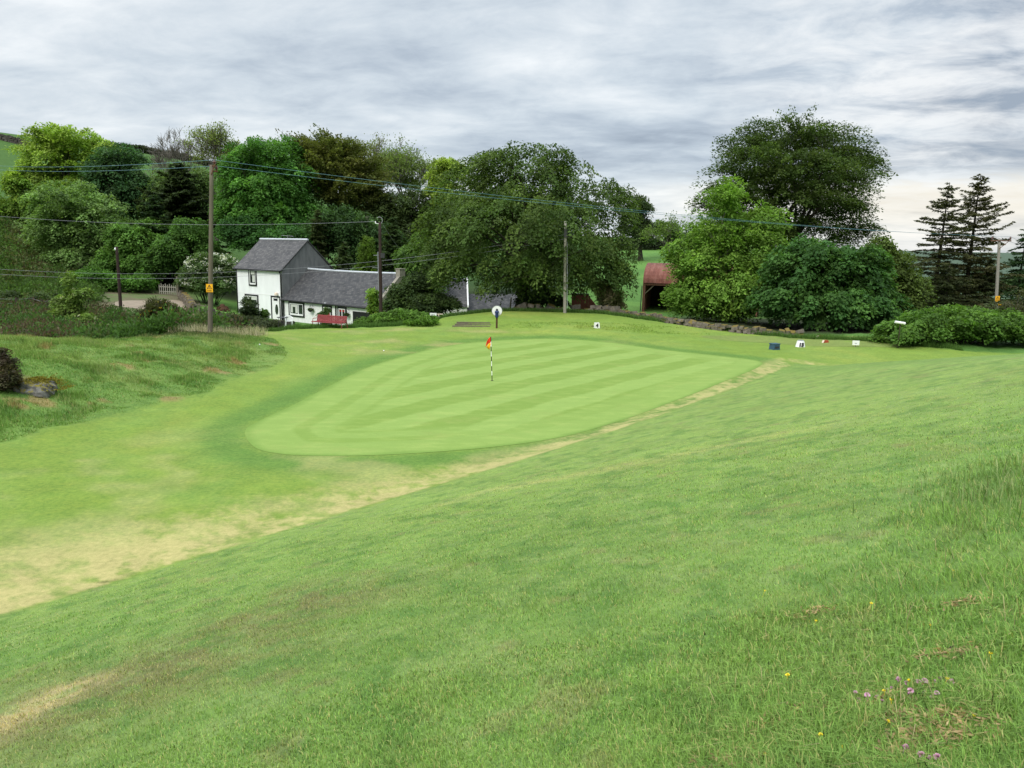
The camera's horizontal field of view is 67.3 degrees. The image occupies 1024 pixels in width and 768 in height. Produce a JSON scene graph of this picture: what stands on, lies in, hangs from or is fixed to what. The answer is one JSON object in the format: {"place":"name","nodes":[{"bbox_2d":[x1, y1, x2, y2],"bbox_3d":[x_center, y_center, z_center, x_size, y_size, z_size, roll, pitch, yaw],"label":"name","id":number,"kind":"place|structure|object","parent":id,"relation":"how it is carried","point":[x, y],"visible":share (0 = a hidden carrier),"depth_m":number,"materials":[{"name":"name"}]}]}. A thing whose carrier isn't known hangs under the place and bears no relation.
{"place":"outdoors","nodes":[
{"label":"outdoors","id":0,"kind":"place"},
{"bbox_2d":[0,328,287,442],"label":"rough grass","id":1,"kind":"structure","parent":0,"point":[49,343],"depth_m":30.47,"materials":[{"name":"plant"}]},
{"bbox_2d":[113,300,185,309],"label":"gravel track","id":2,"kind":"structure","parent":0,"point":[132,303],"depth_m":81.36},
{"bbox_2d":[168,322,267,335],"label":"dead grass","id":3,"kind":"structure","parent":0,"point":[249,331],"depth_m":43.05,"materials":[{"name":"plant"}]},
{"bbox_2d":[0,132,1023,767],"bbox_3d":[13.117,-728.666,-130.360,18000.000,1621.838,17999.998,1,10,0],"label":"ground","id":4,"kind":"structure","parent":0,"point":[130,492],"depth_m":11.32,"materials":[{"name":"plant"}]},
{"bbox_2d":[0,347,24,391],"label":"gorse bush","id":5,"kind":"object","parent":4,"relation":"on","point":[10,376],"visible":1,"depth_m":24.15,"materials":[{"name":"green plant"}]},
{"bbox_2d":[0,134,30,145],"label":"field wall","id":6,"kind":"structure","parent":4,"relation":"on","point":[10,139],"depth_m":183.81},
{"bbox_2d":[0,166,46,221],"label":"rowan tree","id":7,"kind":"object","parent":4,"relation":"on","point":[10,184],"visible":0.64,"depth_m":113.48,"materials":[{"name":"green plant"}]},
{"bbox_2d":[0,289,58,303],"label":"thorn bush","id":8,"kind":"object","parent":4,"relation":"on","point":[41,295],"visible":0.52,"depth_m":73.24,"materials":[{"name":"green plant"}]},
{"bbox_2d":[12,373,74,397],"bbox_3d":[-15.378,0.137,24.991,1.931,0.816,1.779,1,10,0],"label":"boulder","id":9,"kind":"object","parent":4,"relation":"on","point":[39,386],"visible":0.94,"depth_m":24.57,"materials":[{"name":"grey stone"}]},
{"bbox_2d":[0,196,110,303],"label":"bracken scrub","id":10,"kind":"object","parent":4,"relation":"on","point":[16,258],"visible":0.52,"depth_m":91.12,"materials":[{"name":"green plant"}]},
{"bbox_2d":[1,121,126,238],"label":"sycamore tree","id":11,"kind":"object","parent":4,"relation":"on","point":[59,148],"visible":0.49,"depth_m":115.85,"materials":[{"name":"green plant"}]},
{"bbox_2d":[47,270,100,323],"bbox_3d":[-35.269,-6.652,61.782,4.115,4.928,3.438,1,10,0],"label":"elder bush","id":12,"kind":"object","parent":4,"relation":"on","point":[75,307],"visible":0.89,"depth_m":61.44,"materials":[{"name":"green plant"}]},
{"bbox_2d":[14,179,138,271],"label":"whitebeam tree","id":13,"kind":"object","parent":4,"relation":"on","point":[53,232],"visible":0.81,"depth_m":97.54,"materials":[{"name":"green plant"}]},
{"bbox_2d":[72,142,156,222],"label":"sycamore tree","id":14,"kind":"object","parent":4,"relation":"on","point":[101,174],"visible":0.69,"depth_m":110.37,"materials":[{"name":"green plant"}]},
{"bbox_2d":[72,264,159,292],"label":"hedge bush","id":15,"kind":"object","parent":4,"relation":"on","point":[140,282],"visible":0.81,"depth_m":90.54,"materials":[{"name":"green plant"}]},
{"bbox_2d":[114,247,122,308],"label":"telegraph pole","id":16,"kind":"object","parent":4,"relation":"on","point":[118,276],"visible":0.91,"depth_m":76.37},
{"bbox_2d":[0,296,256,339],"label":"gorse scrub","id":17,"kind":"object","parent":4,"relation":"on","point":[31,318],"visible":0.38,"depth_m":46.77,"materials":[{"name":"green plant"}]},
{"bbox_2d":[88,217,170,275],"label":"alder tree","id":18,"kind":"object","parent":4,"relation":"on","point":[121,235],"visible":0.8,"depth_m":95.21,"materials":[{"name":"green plant"}]},
{"bbox_2d":[130,296,188,321],"bbox_3d":[-28.257,-5.425,62.002,4.754,3.350,2.740,1,10,0],"label":"gorse bush","id":19,"kind":"object","parent":4,"relation":"on","point":[153,304],"visible":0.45,"depth_m":61.53,"materials":[{"name":"green plant"}]},
{"bbox_2d":[129,194,189,286],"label":"spruce tree","id":20,"kind":"object","parent":4,"relation":"on","point":[151,203],"visible":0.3,"depth_m":97.28,"materials":[{"name":"green plant"}]},
{"bbox_2d":[104,141,215,165],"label":"field hedge","id":21,"kind":"object","parent":4,"relation":"on","point":[145,149],"visible":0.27,"depth_m":210.25,"materials":[{"name":"green plant"}]},
{"bbox_2d":[159,276,178,296],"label":"picket gate","id":22,"kind":"structure","parent":4,"relation":"on","point":[167,291],"depth_m":90.97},
{"bbox_2d":[134,166,220,235],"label":"birch tree","id":23,"kind":"object","parent":4,"relation":"on","point":[202,187],"visible":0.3,"depth_m":108.85,"materials":[{"name":"green plant"}]},
{"bbox_2d":[131,216,226,289],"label":"alder tree","id":24,"kind":"object","parent":4,"relation":"on","point":[179,245],"visible":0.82,"depth_m":94.19,"materials":[{"name":"green plant"}]},
{"bbox_2d":[147,128,219,172],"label":"dying ash tree","id":25,"kind":"object","parent":4,"relation":"on","point":[169,152],"visible":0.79,"depth_m":130.10,"materials":[{"name":"grey plant"}]},
{"bbox_2d":[133,161,235,281],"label":"spruce tree","id":26,"kind":"object","parent":4,"relation":"on","point":[178,190],"visible":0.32,"depth_m":104.01,"materials":[{"name":"green plant"}]},
{"bbox_2d":[178,290,196,311],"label":"stone wall","id":27,"kind":"structure","parent":4,"relation":"on","point":[186,299],"depth_m":82.50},
{"bbox_2d":[173,251,240,304],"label":"hawthorn bush","id":28,"kind":"object","parent":4,"relation":"on","point":[194,280],"visible":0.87,"depth_m":85.84,"materials":[{"name":"green plant"}]},
{"bbox_2d":[171,119,242,240],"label":"ash tree","id":29,"kind":"object","parent":4,"relation":"on","point":[213,140],"visible":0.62,"depth_m":126.93,"materials":[{"name":"green plant"}]},
{"bbox_2d":[206,160,217,331],"bbox_3d":[-16.131,-7.153,41.441,0.993,9.517,0.328,0,10,-5],"label":"power pole","id":30,"kind":"object","parent":4,"relation":"on","point":[209,287],"visible":0.94,"depth_m":41.38,"materials":[{"name":"wood"}]},
{"bbox_2d":[11,166,208,171],"bbox_3d":[-37.770,-17.784,63.023,0.022,3.646,63.884,-9,14,-43],"label":"overhead wire","id":31,"kind":"object","parent":30,"relation":"attached to","point":[113,170],"visible":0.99,"depth_m":52.26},
{"bbox_2d":[11,160,208,166],"bbox_3d":[-37.773,-18.112,62.903,0.022,3.754,63.899,-9,14,-43],"label":"overhead wire","id":32,"kind":"object","parent":30,"relation":"attached to","point":[135,164],"visible":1,"depth_m":48.70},
{"bbox_2d":[217,160,973,235],"bbox_3d":[14.152,-12.678,55.505,66.754,2.538,0.020,-4,11,-26],"label":"overhead wire","id":33,"kind":"object","parent":30,"relation":"attached to","point":[544,200],"visible":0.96,"depth_m":49.21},
{"bbox_2d":[220,166,1010,236],"bbox_3d":[15.004,-12.528,55.590,68.127,2.255,0.020,-4,11,-25],"label":"overhead wire","id":34,"kind":"object","parent":30,"relation":"attached to","point":[586,207],"visible":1,"depth_m":50.33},
{"bbox_2d":[216,304,229,311],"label":"shrub","id":35,"kind":"object","parent":4,"relation":"on","point":[223,307],"visible":0.86,"depth_m":83.68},
{"bbox_2d":[199,309,294,327],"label":"stone wall","id":36,"kind":"structure","parent":4,"relation":"on","point":[289,322],"depth_m":70.71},
{"bbox_2d":[237,296,262,318],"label":"laurel bush","id":37,"kind":"object","parent":4,"relation":"on","point":[249,307],"visible":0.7,"depth_m":72.38,"materials":[{"name":"green plant"}]},
{"bbox_2d":[220,312,284,329],"bbox_3d":[-21.595,-4.812,63.659,6.056,2.338,3.181,8,12,33],"label":"garden shrub","id":38,"kind":"object","parent":4,"relation":"on","point":[259,321],"visible":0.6,"depth_m":63.22,"materials":[{"name":"green plant"}]},
{"bbox_2d":[258,308,270,319],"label":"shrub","id":39,"kind":"object","parent":4,"relation":"on","point":[264,313],"visible":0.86,"depth_m":73.75,"materials":[{"name":"green plant"}]},
{"bbox_2d":[207,133,323,230],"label":"sycamore tree","id":40,"kind":"object","parent":4,"relation":"on","point":[283,197],"visible":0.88,"depth_m":100.26,"materials":[{"name":"green plant"}]},
{"bbox_2d":[213,213,326,252],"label":"holly tree","id":41,"kind":"object","parent":4,"relation":"on","point":[243,237],"visible":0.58,"depth_m":93.52,"materials":[{"name":"green plant"}]},
{"bbox_2d":[232,235,404,325],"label":"farmhouse","id":42,"kind":"object","parent":4,"relation":"on","point":[296,293],"visible":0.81,"depth_m":79.89,"materials":[{"name":"white paint"}]},
{"bbox_2d":[245,294,258,307],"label":"window","id":43,"kind":"structure","parent":42,"relation":"in","point":[254,297],"depth_m":82.84,"materials":[{"name":"black paint"}]},
{"bbox_2d":[248,270,256,285],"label":"window","id":44,"kind":"structure","parent":42,"relation":"in","point":[252,279],"depth_m":82.60,"materials":[{"name":"black paint"}]},
{"bbox_2d":[271,296,280,319],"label":"door","id":45,"kind":"structure","parent":42,"relation":"in","point":[275,300],"depth_m":80.70,"materials":[{"name":"white paint"}]},
{"bbox_2d":[288,301,304,317],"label":"window","id":46,"kind":"structure","parent":42,"relation":"in","point":[296,309],"depth_m":78.45,"materials":[{"name":"black paint"}]},
{"bbox_2d":[337,307,346,318],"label":"window","id":47,"kind":"structure","parent":42,"relation":"in","point":[340,310],"depth_m":74.10,"materials":[{"name":"black paint"}]},
{"bbox_2d":[353,311,371,322],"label":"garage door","id":48,"kind":"structure","parent":42,"relation":"in","point":[355,314],"depth_m":72.57,"materials":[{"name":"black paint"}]},
{"bbox_2d":[308,209,330,263],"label":"larch tree","id":49,"kind":"object","parent":4,"relation":"on","point":[318,229],"visible":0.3,"depth_m":94.05,"materials":[{"name":"green plant"}]},
{"bbox_2d":[315,307,331,324],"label":"rose bush","id":50,"kind":"object","parent":4,"relation":"on","point":[326,311],"visible":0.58,"depth_m":68.78,"materials":[{"name":"green plant"}]},
{"bbox_2d":[311,315,347,328],"bbox_3d":[-12.018,-4.050,50.701,2.384,0.898,0.827,6,11,24],"label":"bench","id":51,"kind":"object","parent":4,"relation":"on","point":[333,319],"visible":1,"depth_m":50.74,"materials":[{"name":"red paint"}]},
{"bbox_2d":[275,123,400,269],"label":"copper beech tree","id":52,"kind":"object","parent":4,"relation":"on","point":[330,156],"visible":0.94,"depth_m":106.13,"materials":[{"name":"brown plant"}]},
{"bbox_2d":[330,241,354,270],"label":"larch tree","id":53,"kind":"object","parent":4,"relation":"on","point":[343,248],"visible":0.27,"depth_m":88.56,"materials":[{"name":"green plant"}]},
{"bbox_2d":[298,203,410,271],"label":"holly tree","id":54,"kind":"object","parent":4,"relation":"on","point":[338,233],"visible":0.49,"depth_m":96.62,"materials":[{"name":"green plant"}]},
{"bbox_2d":[354,235,377,271],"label":"golden cypress","id":55,"kind":"object","parent":4,"relation":"on","point":[366,252],"visible":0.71,"depth_m":84.28,"materials":[{"name":"green plant"}]},
{"bbox_2d":[364,287,384,317],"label":"willow bush","id":56,"kind":"object","parent":4,"relation":"on","point":[372,307],"visible":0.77,"depth_m":65.45,"materials":[{"name":"green plant"}]},
{"bbox_2d":[375,217,384,312],"bbox_3d":[-9.817,-8.291,57.446,0.754,8.225,0.306,5,11,20],"label":"telegraph pole","id":57,"kind":"object","parent":4,"relation":"on","point":[381,255],"visible":0.84,"depth_m":57.27,"materials":[{"name":"wood"}]},
{"bbox_2d":[1,216,374,224],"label":"overhead wire","id":58,"kind":"object","parent":57,"relation":"attached to","point":[199,224],"visible":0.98,"depth_m":62.74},
{"bbox_2d":[362,131,398,234],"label":"ash tree","id":59,"kind":"object","parent":4,"relation":"on","point":[376,147],"visible":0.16,"depth_m":127.45,"materials":[{"name":"grey plant"}]},
{"bbox_2d":[376,217,405,271],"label":"larch tree","id":60,"kind":"object","parent":4,"relation":"on","point":[394,234],"visible":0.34,"depth_m":89.97,"materials":[{"name":"green plant"}]},
{"bbox_2d":[353,307,440,326],"bbox_3d":[-7.928,-4.679,53.855,6.159,1.291,4.701,1,10,0],"label":"nettle patch","id":61,"kind":"object","parent":4,"relation":"on","point":[409,317],"visible":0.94,"depth_m":53.34,"materials":[{"name":"green plant"}]},
{"bbox_2d":[362,183,448,243],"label":"oak tree","id":62,"kind":"object","parent":4,"relation":"on","point":[404,212],"visible":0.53,"depth_m":107.57,"materials":[{"name":"green plant"}]},
{"bbox_2d":[377,134,444,231],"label":"ash tree","id":63,"kind":"object","parent":4,"relation":"on","point":[403,166],"visible":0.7,"depth_m":122.42,"materials":[{"name":"green plant"}]},
{"bbox_2d":[391,228,449,293],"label":"beech sapling","id":64,"kind":"object","parent":4,"relation":"on","point":[410,266],"visible":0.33,"depth_m":81.60,"materials":[{"name":"green plant"}]},
{"bbox_2d":[382,268,463,315],"bbox_3d":[-7.387,-7.110,63.795,7.181,4.979,5.614,1,10,0],"label":"hazel bush","id":65,"kind":"object","parent":4,"relation":"on","point":[410,292],"visible":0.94,"depth_m":62.62,"materials":[{"name":"green plant"}]},
{"bbox_2d":[419,155,467,265],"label":"young sycamore","id":66,"kind":"object","parent":4,"relation":"on","point":[441,165],"visible":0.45,"depth_m":107.47,"materials":[{"name":"green plant"}]},
{"bbox_2d":[452,322,490,326],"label":"timber steps","id":67,"kind":"structure","parent":4,"relation":"on","point":[459,324],"depth_m":52.51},
{"bbox_2d":[437,278,516,313],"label":"outbuilding","id":68,"kind":"structure","parent":4,"relation":"on","point":[467,300],"depth_m":85.87,"materials":[{"name":"stone"}]},
{"bbox_2d":[492,306,501,327],"bbox_3d":[-1.011,-4.420,51.303,0.710,1.610,0.325,1,10,0],"label":"ball washer","id":69,"kind":"object","parent":4,"relation":"on","point":[496,311],"visible":1,"depth_m":51.34,"materials":[{"name":"blue paint"}]},
{"bbox_2d":[245,339,761,455],"bbox_3d":[-0.479,-0.344,33.450,16.253,0.066,28.105,8,12,33],"label":"putting green","id":70,"kind":"object","parent":4,"relation":"on","point":[448,398],"visible":1,"depth_m":29.05,"materials":[{"name":"plant"}]},
{"bbox_2d":[486,337,492,380],"bbox_3d":[-0.945,-1.011,32.292,0.358,1.961,0.120,1,10,0],"label":"flagstick","id":71,"kind":"object","parent":70,"relation":"on","point":[488,342],"visible":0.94,"depth_m":32.19,"materials":[{"name":"black paint"}]},
{"bbox_2d":[407,139,642,307],"bbox_3d":[0.488,-13.625,67.672,20.485,14.893,22.387,-5,12,-32],"label":"beech tree","id":72,"kind":"object","parent":4,"relation":"on","point":[529,225],"visible":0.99,"depth_m":63.79,"materials":[{"name":"green plant"}]},
{"bbox_2d":[452,194,598,292],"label":"lime tree","id":73,"kind":"object","parent":4,"relation":"on","point":[492,244],"visible":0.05,"depth_m":102.01,"materials":[{"name":"green plant"}]},
{"bbox_2d":[511,290,570,308],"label":"elder bush","id":74,"kind":"object","parent":4,"relation":"on","point":[557,303],"visible":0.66,"depth_m":65.21,"materials":[{"name":"green plant"}]},
{"bbox_2d":[513,302,619,313],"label":"stone wall","id":75,"kind":"structure","parent":4,"relation":"on","point":[614,309],"depth_m":63.48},
{"bbox_2d":[563,221,569,312],"bbox_3d":[4.257,-8.976,60.314,0.538,7.417,0.330,1,10,0],"label":"power pole","id":76,"kind":"object","parent":4,"relation":"on","point":[565,285],"visible":0.86,"depth_m":60.30,"materials":[{"name":"wood"}]},
{"bbox_2d":[4,235,558,273],"bbox_3d":[-20.896,-10.648,62.620,50.278,3.844,0.019,2,10,6],"label":"overhead wire","id":77,"kind":"object","parent":76,"relation":"attached to","point":[258,270],"visible":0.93,"depth_m":63.00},
{"bbox_2d":[3,239,562,278],"bbox_3d":[-20.926,-10.273,62.688,50.323,3.907,0.019,2,10,6],"label":"overhead wire","id":78,"kind":"object","parent":76,"relation":"attached to","point":[272,274],"visible":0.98,"depth_m":62.92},
{"bbox_2d":[455,321,708,334],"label":"mound grass","id":79,"kind":"structure","parent":4,"relation":"on","point":[588,325],"depth_m":51.95,"materials":[{"name":"plant"}]},
{"bbox_2d":[571,293,595,310],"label":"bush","id":80,"kind":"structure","parent":4,"relation":"on","point":[589,303],"depth_m":73.63,"materials":[{"name":"plant"}]},
{"bbox_2d":[589,280,628,309],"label":"hawthorn bush","id":81,"kind":"object","parent":4,"relation":"on","point":[606,299],"visible":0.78,"depth_m":65.10,"materials":[{"name":"green plant"}]},
{"bbox_2d":[260,307,963,350],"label":"verge grass","id":82,"kind":"structure","parent":4,"relation":"on","point":[826,336],"depth_m":51.05,"materials":[{"name":"plant"}]},
{"bbox_2d":[613,194,657,260],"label":"tree","id":83,"kind":"object","parent":4,"relation":"on","point":[646,206],"visible":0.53,"depth_m":145.19,"materials":[{"name":"green plant"}]},
{"bbox_2d":[616,237,703,249],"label":"field hedge","id":84,"kind":"object","parent":4,"relation":"on","point":[655,247],"visible":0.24,"depth_m":180.94,"materials":[{"name":"green plant"}]},
{"bbox_2d":[636,210,688,250],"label":"ash sapling","id":85,"kind":"object","parent":4,"relation":"on","point":[664,230],"visible":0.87,"depth_m":93.27,"materials":[{"name":"green plant"}]},
{"bbox_2d":[651,220,685,247],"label":"tree","id":86,"kind":"object","parent":4,"relation":"on","point":[672,234],"visible":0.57,"depth_m":156.14,"materials":[{"name":"green plant"}]},
{"bbox_2d":[640,263,759,315],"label":"barn","id":87,"kind":"structure","parent":4,"relation":"on","point":[655,282],"depth_m":79.77,"materials":[{"name":"metal"}]},
{"bbox_2d":[618,309,803,334],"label":"stone wall","id":88,"kind":"structure","parent":4,"relation":"on","point":[715,326],"depth_m":53.19,"materials":[{"name":"stone"}]},
{"bbox_2d":[657,174,793,322],"bbox_3d":[17.608,-10.884,61.895,11.322,11.681,11.223,4,11,18],"label":"sycamore tree","id":89,"kind":"object","parent":4,"relation":"on","point":[720,251],"visible":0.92,"depth_m":59.85,"materials":[{"name":"green plant"}]},
{"bbox_2d":[769,343,780,349],"bbox_3d":[15.182,-2.173,44.456,0.480,0.360,0.442,-3,11,-24],"label":"litter box","id":90,"kind":"object","parent":4,"relation":"on","point":[774,346],"visible":1,"depth_m":44.31,"materials":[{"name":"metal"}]},
{"bbox_2d":[684,102,898,274],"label":"beech tree","id":91,"kind":"object","parent":4,"relation":"on","point":[804,162],"visible":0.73,"depth_m":77.11,"materials":[{"name":"green plant"}]},
{"bbox_2d":[740,232,915,331],"bbox_3d":[22.838,-7.592,56.900,12.306,7.137,11.231,1,10,0],"label":"maple tree","id":92,"kind":"object","parent":4,"relation":"on","point":[843,287],"visible":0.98,"depth_m":54.41,"materials":[{"name":"green plant"}]},
{"bbox_2d":[662,456,1023,767],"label":"stray stems","id":93,"kind":"object","parent":4,"relation":"on","point":[900,571],"visible":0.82,"depth_m":3.75,"materials":[{"name":"green plant"}]},
{"bbox_2d":[678,592,1011,767],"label":"dead leaf litter","id":94,"kind":"object","parent":4,"relation":"on","point":[959,731],"visible":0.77,"depth_m":2.90,"materials":[{"name":"brown plant"}]},
{"bbox_2d":[862,234,937,322],"bbox_3d":[30.183,-8.188,61.157,6.787,7.278,5.792,6,11,28],"label":"hazel tree","id":95,"kind":"object","parent":4,"relation":"on","point":[907,280],"visible":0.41,"depth_m":59.41,"materials":[{"name":"green plant"}]},
{"bbox_2d":[868,302,1023,346],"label":"spreading juniper","id":96,"kind":"object","parent":4,"relation":"on","point":[964,324],"visible":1,"depth_m":45.80,"materials":[{"name":"green plant"}]},
{"bbox_2d":[901,182,1013,307],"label":"spruce tree","id":97,"kind":"object","parent":4,"relation":"on","point":[945,205],"visible":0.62,"depth_m":81.81,"materials":[{"name":"green plant"}]},
{"bbox_2d":[920,264,1001,309],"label":"spruce tree","id":98,"kind":"object","parent":4,"relation":"on","point":[946,286],"visible":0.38,"depth_m":78.67,"materials":[{"name":"green plant"}]},
{"bbox_2d":[907,173,1023,306],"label":"spruce tree","id":99,"kind":"object","parent":4,"relation":"on","point":[982,205],"visible":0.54,"depth_m":83.35,"materials":[{"name":"green plant"}]},
{"bbox_2d":[953,259,1023,311],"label":"spruce tree","id":100,"kind":"object","parent":4,"relation":"on","point":[991,278],"visible":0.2,"depth_m":82.62,"materials":[{"name":"green plant"}]},
{"bbox_2d":[971,271,1012,296],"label":"valley tree","id":101,"kind":"object","parent":4,"relation":"on","point":[994,284],"visible":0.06,"depth_m":182.49,"materials":[{"name":"green plant"}]},
{"bbox_2d":[979,287,1023,319],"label":"bramble bush","id":102,"kind":"object","parent":4,"relation":"on","point":[1020,304],"visible":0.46,"depth_m":61.84,"materials":[{"name":"green plant"}]},
{"bbox_2d":[991,236,1011,306],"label":"power pole","id":103,"kind":"object","parent":4,"relation":"on","point":[997,297],"visible":0.8,"depth_m":70.98,"materials":[{"name":"wood"}]},
{"bbox_2d":[992,229,1023,307],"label":"spruce tree","id":104,"kind":"object","parent":4,"relation":"on","point":[1019,281],"visible":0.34,"depth_m":90.56,"materials":[{"name":"green plant"}]},
{"bbox_2d":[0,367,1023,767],"bbox_3d":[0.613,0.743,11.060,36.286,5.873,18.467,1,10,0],"label":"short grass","id":105,"kind":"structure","parent":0,"point":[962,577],"depth_m":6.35,"materials":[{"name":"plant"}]},
{"bbox_2d":[0,0,1023,252],"label":"sky","id":106,"kind":"structure","parent":0,"point":[641,92],"materials":[{"name":"grey"}]},
{"bbox_2d":[700,336,926,346],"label":"teeing ground","id":107,"kind":"structure","parent":0,"point":[793,341],"depth_m":48.02,"materials":[{"name":"plant"}]},
{"bbox_2d":[853,442,1023,556],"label":"tall grass","id":108,"kind":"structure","parent":0,"point":[996,475],"depth_m":6.03,"materials":[{"name":"plant"}]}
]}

